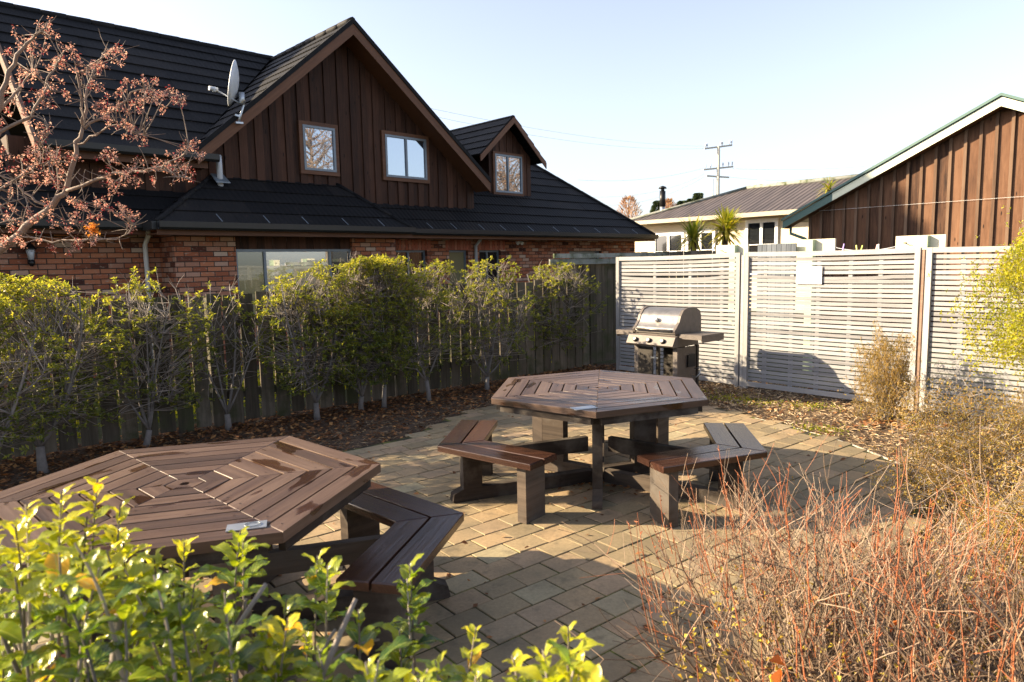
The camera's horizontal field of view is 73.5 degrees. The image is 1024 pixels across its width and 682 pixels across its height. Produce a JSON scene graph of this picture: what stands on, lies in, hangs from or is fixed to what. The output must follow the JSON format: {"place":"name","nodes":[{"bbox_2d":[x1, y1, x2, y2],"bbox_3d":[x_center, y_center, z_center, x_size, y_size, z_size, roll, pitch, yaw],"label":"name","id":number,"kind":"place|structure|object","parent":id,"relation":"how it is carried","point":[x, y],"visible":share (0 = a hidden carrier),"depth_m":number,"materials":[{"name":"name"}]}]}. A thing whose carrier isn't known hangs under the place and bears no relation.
{"place":"outdoors","nodes":[
{"label":"outdoors","id":0,"kind":"place"},
{"bbox_2d":[0,1,658,388],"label":"brick house","id":1,"kind":"structure","parent":0,"point":[342,141],"depth_m":12.87,"materials":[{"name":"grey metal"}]},
{"bbox_2d":[23,242,36,265],"bbox_3d":[-7.142,-1.292,10.182,0.181,0.370,0.184,-1,6,0],"label":"wall lantern","id":2,"kind":"object","parent":1,"relation":"attached to","point":[31,249],"depth_m":10.15,"materials":[{"name":"black metal"}]},
{"bbox_2d":[208,60,244,123],"bbox_3d":[-4.770,-4.228,11.595,0.341,1.055,0.766,0,7,11],"label":"satellite dish","id":3,"kind":"object","parent":1,"relation":"attached to","point":[233,85],"visible":1,"depth_m":11.54,"materials":[{"name":"metal"}]},
{"bbox_2d":[236,249,350,313],"bbox_3d":[-3.947,-1.116,12.609,2.266,1.131,0.050,-7,9,-44],"label":"window","id":4,"kind":"structure","parent":1,"relation":"in","point":[259,267],"depth_m":12.33,"materials":[{"name":"glass"}]},
{"bbox_2d":[302,124,336,171],"bbox_3d":[-3.753,-3.745,13.376,0.685,0.846,0.050,-7,9,-44],"label":"window","id":5,"kind":"structure","parent":1,"relation":"in","point":[319,144],"depth_m":13.38,"materials":[{"name":"glass"}]},
{"bbox_2d":[385,134,427,179],"bbox_3d":[-2.281,-3.951,14.791,1.071,0.873,0.050,-7,9,-44],"label":"window","id":6,"kind":"structure","parent":1,"relation":"in","point":[406,157],"depth_m":14.77,"materials":[{"name":"glass"}]},
{"bbox_2d":[396,250,425,286],"bbox_3d":[-2.270,-1.569,15.207,0.839,0.878,0.050,-7,9,-44],"label":"window","id":7,"kind":"structure","parent":1,"relation":"in","point":[416,256],"depth_m":15.25,"materials":[{"name":"glass"}]},
{"bbox_2d":[449,250,466,284],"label":"window","id":8,"kind":"structure","parent":1,"relation":"in","point":[458,257],"depth_m":16.16,"materials":[{"name":"glass"}]},
{"bbox_2d":[479,250,498,282],"bbox_3d":[-0.596,-1.784,16.817,0.707,0.875,0.050,-7,9,-44],"label":"window","id":9,"kind":"structure","parent":1,"relation":"in","point":[483,254],"depth_m":16.88,"materials":[{"name":"black glass"}]},
{"bbox_2d":[495,153,522,193],"bbox_3d":[-0.089,-4.301,17.690,0.960,0.952,0.050,-7,9,-44],"label":"window","id":10,"kind":"structure","parent":1,"relation":"in","point":[508,168],"depth_m":17.68,"materials":[{"name":"glass"}]},
{"bbox_2d":[569,251,598,258],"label":"window","id":11,"kind":"structure","parent":1,"relation":"in","point":[570,252],"depth_m":19.30,"materials":[{"name":"black glass"}]},
{"bbox_2d":[12,405,940,681],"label":"paving","id":12,"kind":"structure","parent":0,"point":[426,469],"depth_m":4.08,"materials":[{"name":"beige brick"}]},
{"bbox_2d":[0,436,463,681],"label":"picnic table","id":13,"kind":"object","parent":12,"relation":"on","point":[285,493],"visible":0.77,"depth_m":3.03,"materials":[{"name":"brown wood"}]},
{"bbox_2d":[437,370,766,528],"bbox_3d":[0.626,0.698,5.332,2.290,0.724,2.339,-1,6,0],"label":"picnic table","id":14,"kind":"object","parent":12,"relation":"on","point":[646,406],"visible":1,"depth_m":4.82,"materials":[{"name":"brown wood"}]},
{"bbox_2d":[0,0,1023,217],"label":"sky","id":15,"kind":"structure","parent":0,"point":[817,86],"materials":[{"name":"blue"}]},
{"bbox_2d":[5,307,1023,454],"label":"ground","id":16,"kind":"structure","parent":0,"point":[195,420],"depth_m":10.58,"materials":[{"name":"brown soil"}]},
{"bbox_2d":[0,16,205,255],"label":"flowering tree","id":17,"kind":"object","parent":16,"relation":"on","point":[14,238],"visible":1,"depth_m":4.65,"materials":[{"name":"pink plant"}]},
{"bbox_2d":[9,320,551,451],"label":"garden undergrowth","id":18,"kind":"object","parent":16,"relation":"on","point":[78,422],"visible":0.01,"depth_m":8.72,"materials":[{"name":"green plant"}]},
{"bbox_2d":[0,363,1023,681],"bbox_3d":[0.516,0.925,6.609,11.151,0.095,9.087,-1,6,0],"label":"bark mulch","id":19,"kind":"object","parent":16,"relation":"on","point":[704,387],"visible":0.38,"depth_m":7.02,"materials":[{"name":"brown wood"}]},
{"bbox_2d":[0,289,76,459],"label":"hedge shrub","id":20,"kind":"object","parent":19,"relation":"on","point":[5,429],"visible":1,"depth_m":5.20,"materials":[{"name":"green plant"}]},
{"bbox_2d":[0,273,134,473],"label":"hedge shrub","id":21,"kind":"object","parent":19,"relation":"on","point":[15,288],"visible":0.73,"depth_m":5.72,"materials":[{"name":"green plant"}]},
{"bbox_2d":[43,266,220,447],"bbox_3d":[-3.499,0.188,6.473,1.483,1.785,0.674,-7,9,-41],"label":"hedge shrub","id":22,"kind":"object","parent":19,"relation":"on","point":[144,320],"visible":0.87,"depth_m":6.47,"materials":[{"name":"green plant"}]},
{"bbox_2d":[162,273,288,430],"bbox_3d":[-2.968,0.151,7.096,1.129,1.683,0.675,-7,9,-44],"label":"hedge shrub","id":23,"kind":"object","parent":19,"relation":"on","point":[228,424],"visible":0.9,"depth_m":7.10,"materials":[{"name":"green plant"}]},
{"bbox_2d":[0,277,596,459],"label":"paling fence","id":24,"kind":"object","parent":19,"relation":"on","point":[267,389],"visible":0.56,"depth_m":7.58,"materials":[{"name":"brown wood"}]},
{"bbox_2d":[0,476,608,681],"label":"glossy leaf shrub","id":25,"kind":"object","parent":19,"relation":"on","point":[127,653],"visible":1,"depth_m":1.25,"materials":[{"name":"green plant"}]},
{"bbox_2d":[242,257,379,419],"bbox_3d":[-2.161,0.008,7.521,1.402,1.848,0.775,-7,8,-40],"label":"hedge shrub","id":26,"kind":"object","parent":19,"relation":"on","point":[301,300],"visible":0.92,"depth_m":7.37,"materials":[{"name":"green plant"}]},
{"bbox_2d":[309,253,413,412],"bbox_3d":[-1.748,-0.076,7.906,1.156,1.904,0.715,-7,9,-41],"label":"hedge shrub","id":27,"kind":"object","parent":19,"relation":"on","point":[352,266],"visible":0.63,"depth_m":7.73,"materials":[{"name":"green plant"}]},
{"bbox_2d":[329,252,436,409],"bbox_3d":[-1.494,-0.086,8.004,1.198,1.890,0.686,-7,8,-40],"label":"hedge shrub","id":28,"kind":"object","parent":19,"relation":"on","point":[392,264],"visible":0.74,"depth_m":7.87,"materials":[{"name":"green plant"}]},
{"bbox_2d":[380,258,475,402],"bbox_3d":[-0.988,-0.111,8.364,1.245,1.839,0.686,-7,9,-41],"label":"hedge shrub","id":29,"kind":"object","parent":19,"relation":"on","point":[422,279],"visible":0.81,"depth_m":8.30,"materials":[{"name":"green plant"}]},
{"bbox_2d":[440,255,540,391],"bbox_3d":[-0.282,-0.198,9.006,1.444,1.847,0.712,-7,9,-40],"label":"hedge shrub","id":30,"kind":"object","parent":19,"relation":"on","point":[482,356],"visible":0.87,"depth_m":8.98,"materials":[{"name":"green plant"}]},
{"bbox_2d":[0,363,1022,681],"bbox_3d":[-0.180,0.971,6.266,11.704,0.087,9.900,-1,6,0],"label":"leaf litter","id":31,"kind":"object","parent":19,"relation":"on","point":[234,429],"visible":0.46,"depth_m":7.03,"materials":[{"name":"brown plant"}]},
{"bbox_2d":[521,261,608,368],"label":"hedge shrub","id":32,"kind":"object","parent":19,"relation":"on","point":[559,274],"visible":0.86,"depth_m":10.45,"materials":[{"name":"green plant"}]},
{"bbox_2d":[616,306,723,386],"bbox_3d":[1.878,0.132,8.419,0.652,1.099,1.250,-7,9,-41],"label":"barbecue","id":33,"kind":"object","parent":19,"relation":"on","point":[673,332],"visible":0.85,"depth_m":8.28,"materials":[{"name":"silver metal"}]},
{"bbox_2d":[638,346,652,374],"bbox_3d":[1.635,0.356,8.458,0.016,0.580,0.250,-7,9,-41],"label":"door","id":34,"kind":"structure","parent":33,"relation":"in","point":[645,362],"depth_m":8.43,"materials":[{"name":"silver metal"}]},
{"bbox_2d":[616,253,741,386],"bbox_3d":[2.296,-0.341,9.714,0.079,1.756,2.051,-7,9,-41],"label":"slatted screen","id":35,"kind":"object","parent":19,"relation":"on","point":[689,280],"visible":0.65,"depth_m":9.41,"materials":[{"name":"white wood"}]},
{"bbox_2d":[739,255,744,388],"bbox_3d":[3.029,-0.241,8.953,0.120,1.740,0.040,-7,9,-41],"label":"fence post","id":36,"kind":"object","parent":19,"relation":"on","point":[741,318],"visible":0.43,"depth_m":8.91,"materials":[{"name":"white wood"}]},
{"bbox_2d":[701,388,871,435],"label":"weeds","id":37,"kind":"object","parent":19,"relation":"on","point":[747,397],"visible":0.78,"depth_m":7.76,"materials":[{"name":"green plant"}]},
{"bbox_2d":[554,405,1023,681],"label":"red twig shrub","id":38,"kind":"object","parent":19,"relation":"on","point":[928,641],"visible":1,"depth_m":2.43,"materials":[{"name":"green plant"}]},
{"bbox_2d":[742,248,921,409],"bbox_3d":[3.700,-0.194,8.149,0.079,1.761,2.032,-7,9,-41],"label":"slatted screen","id":39,"kind":"object","parent":19,"relation":"on","point":[850,279],"visible":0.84,"depth_m":8.14,"materials":[{"name":"white wood"}]},
{"bbox_2d":[796,266,821,283],"bbox_3d":[3.549,-0.786,8.200,0.010,0.210,0.310,-7,9,-41],"label":"notice sign","id":40,"kind":"object","parent":39,"relation":"attached to","point":[808,274],"visible":1,"depth_m":8.20,"materials":[{"name":"white paint"}]},
{"bbox_2d":[839,309,931,422],"bbox_3d":[3.889,0.333,7.071,0.855,1.307,0.819,-1,6,0],"label":"wispy shrub","id":41,"kind":"object","parent":19,"relation":"on","point":[873,378],"visible":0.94,"depth_m":6.98,"materials":[{"name":"plant"}]},
{"bbox_2d":[791,368,1023,546],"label":"coprosma mound","id":42,"kind":"object","parent":19,"relation":"on","point":[962,448],"visible":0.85,"depth_m":4.58,"materials":[{"name":"brown plant"}]},
{"bbox_2d":[914,250,925,411],"bbox_3d":[4.417,-0.094,7.407,0.120,1.770,0.036,-7,9,-41],"label":"fence post","id":43,"kind":"object","parent":19,"relation":"on","point":[921,308],"visible":0.53,"depth_m":7.35,"materials":[{"name":"white wood"}]},
{"bbox_2d":[886,452,1023,626],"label":"coprosma mound","id":44,"kind":"object","parent":19,"relation":"on","point":[1001,528],"visible":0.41,"depth_m":3.32,"materials":[{"name":"brown plant"}]},
{"bbox_2d":[919,246,1023,420],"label":"slatted screen","id":45,"kind":"object","parent":19,"relation":"on","point":[927,323],"visible":0.61,"depth_m":7.11,"materials":[{"name":"white wood"}]},
{"bbox_2d":[927,205,1023,388],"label":"yellow green bush","id":46,"kind":"object","parent":19,"relation":"on","point":[1013,267],"visible":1,"depth_m":5.90,"materials":[{"name":"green plant"}]},
{"bbox_2d":[549,253,666,363],"bbox_3d":[1.728,-0.579,11.741,3.103,1.834,0.150,-7,9,-40],"label":"boarded fence","id":47,"kind":"object","parent":16,"relation":"on","point":[602,269],"visible":0.34,"depth_m":11.72,"materials":[{"name":"grey wood"}]},
{"bbox_2d":[616,195,642,217],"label":"bare poplar","id":48,"kind":"object","parent":16,"relation":"on","point":[630,207],"visible":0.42,"depth_m":78.47,"materials":[{"name":"brown plant"}]},
{"bbox_2d":[650,200,665,212],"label":"conifer","id":49,"kind":"object","parent":16,"relation":"on","point":[654,207],"visible":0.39,"depth_m":88.25,"materials":[{"name":"green plant"}]},
{"bbox_2d":[612,251,728,344],"bbox_3d":[3.303,-0.830,13.510,2.650,1.872,0.020,-1,6,0],"label":"grey back fence","id":50,"kind":"object","parent":16,"relation":"on","point":[689,253],"visible":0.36,"depth_m":13.45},
{"bbox_2d":[665,197,676,207],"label":"bare poplar","id":51,"kind":"object","parent":16,"relation":"on","point":[669,202],"visible":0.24,"depth_m":92.98,"materials":[{"name":"brown plant"}]},
{"bbox_2d":[676,200,686,204],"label":"conifer","id":52,"kind":"object","parent":16,"relation":"on","point":[681,202],"visible":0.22,"depth_m":98.01,"materials":[{"name":"green plant"}]},
{"bbox_2d":[672,213,713,253],"bbox_3d":[5.230,-2.207,19.904,1.541,3.089,1.630,-1,6,0],"label":"cabbage tree","id":53,"kind":"object","parent":16,"relation":"on","point":[692,230],"visible":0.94,"depth_m":19.64,"materials":[{"name":"green plant"}]},
{"bbox_2d":[692,192,702,200],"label":"conifer","id":54,"kind":"object","parent":16,"relation":"on","point":[697,196],"visible":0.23,"depth_m":97.93,"materials":[{"name":"green plant"}]},
{"bbox_2d":[703,140,732,195],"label":"utility pole","id":55,"kind":"object","parent":16,"relation":"on","point":[718,176],"visible":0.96,"depth_m":41.08,"materials":[{"name":"grey metal"}]},
{"bbox_2d":[431,108,681,145],"bbox_3d":[4.391,-9.761,32.114,0.010,1.451,23.056,4,8,38],"label":"power line","id":56,"kind":"object","parent":55,"relation":"attached to","point":[547,130],"visible":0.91,"depth_m":28.66,"materials":[{"name":"grey metal"}]},
{"bbox_2d":[439,117,701,148],"bbox_3d":[4.392,-9.585,32.135,0.010,1.567,23.062,4,8,38],"label":"power line","id":57,"kind":"object","parent":55,"relation":"attached to","point":[574,141],"visible":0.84,"depth_m":30.16,"materials":[{"name":"grey metal"}]},
{"bbox_2d":[702,204,746,262],"bbox_3d":[6.262,-2.400,20.182,1.736,3.368,1.629,-1,6,0],"label":"cabbage tree","id":58,"kind":"object","parent":16,"relation":"on","point":[727,222],"visible":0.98,"depth_m":19.90,"materials":[{"name":"green plant"}]},
{"bbox_2d":[716,244,748,362],"bbox_3d":[3.576,-0.604,11.265,0.140,1.928,0.572,-7,9,-41],"label":"clothesline post","id":59,"kind":"object","parent":16,"relation":"on","point":[722,249],"visible":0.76,"depth_m":11.14,"materials":[{"name":"white paint"}]},
{"bbox_2d":[786,238,835,370],"bbox_3d":[4.346,-0.506,10.112,0.140,1.962,0.727,-7,9,-41],"label":"clothesline post","id":60,"kind":"object","parent":16,"relation":"on","point":[817,245],"visible":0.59,"depth_m":9.96,"materials":[{"name":"white paint"}]},
{"bbox_2d":[756,243,796,343],"bbox_3d":[3.991,-0.713,10.380,0.030,1.500,0.602,-7,9,-41],"label":"towel","id":61,"kind":"object","parent":60,"relation":"hanging from","point":[788,247],"visible":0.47,"depth_m":10.35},
{"bbox_2d":[819,172,838,195],"bbox_3d":[8.806,-2.715,19.330,0.824,4.085,0.838,2,7,27],"label":"cabbage tree","id":62,"kind":"object","parent":16,"relation":"on","point":[827,186],"visible":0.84,"depth_m":19.09,"materials":[{"name":"green plant"}]},
{"bbox_2d":[757,418,948,499],"bbox_3d":[2.934,0.968,6.029,0.336,0.059,2.560,-2,7,-10],"label":"kerb edging","id":63,"kind":"object","parent":16,"relation":"on","point":[884,457],"visible":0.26,"depth_m":5.71,"materials":[{"name":"concrete"}]},
{"bbox_2d":[895,234,946,249],"bbox_3d":[5.168,-0.366,8.780,0.140,1.952,0.569,-7,9,-41],"label":"clothesline post","id":64,"kind":"object","parent":16,"relation":"on","point":[923,242],"visible":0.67,"depth_m":8.61,"materials":[{"name":"white paint"}]},
{"bbox_2d":[630,174,857,309],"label":"cream house","id":65,"kind":"structure","parent":0,"point":[765,208],"depth_m":24.22,"materials":[{"name":"paint"}]},
{"bbox_2d":[659,186,666,209],"bbox_3d":[5.939,-5.508,27.065,0.309,1.203,0.309,-1,6,0],"label":"flue chimney","id":66,"kind":"object","parent":65,"relation":"on","point":[662,198],"visible":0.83,"depth_m":26.96,"materials":[{"name":"metal"}]},
{"bbox_2d":[653,231,684,272],"bbox_3d":[5.914,-3.305,25.901,0.083,1.591,1.383,-7,9,-41],"label":"window","id":67,"kind":"structure","parent":65,"relation":"in","point":[666,241],"depth_m":25.81,"materials":[{"name":"white paint"}]},
{"bbox_2d":[686,229,715,250],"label":"window","id":68,"kind":"structure","parent":65,"relation":"in","point":[710,237],"depth_m":24.67,"materials":[{"name":"white paint"}]},
{"bbox_2d":[745,218,778,274],"bbox_3d":[8.398,-3.175,23.116,0.083,1.862,1.164,-7,9,-41],"label":"window","id":69,"kind":"structure","parent":65,"relation":"in","point":[758,231],"depth_m":23.07,"materials":[{"name":"white paint"}]},
{"bbox_2d":[781,92,1023,337],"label":"timber shed","id":70,"kind":"structure","parent":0,"point":[959,181],"depth_m":14.30,"materials":[{"name":"brown wood"}]}
]}

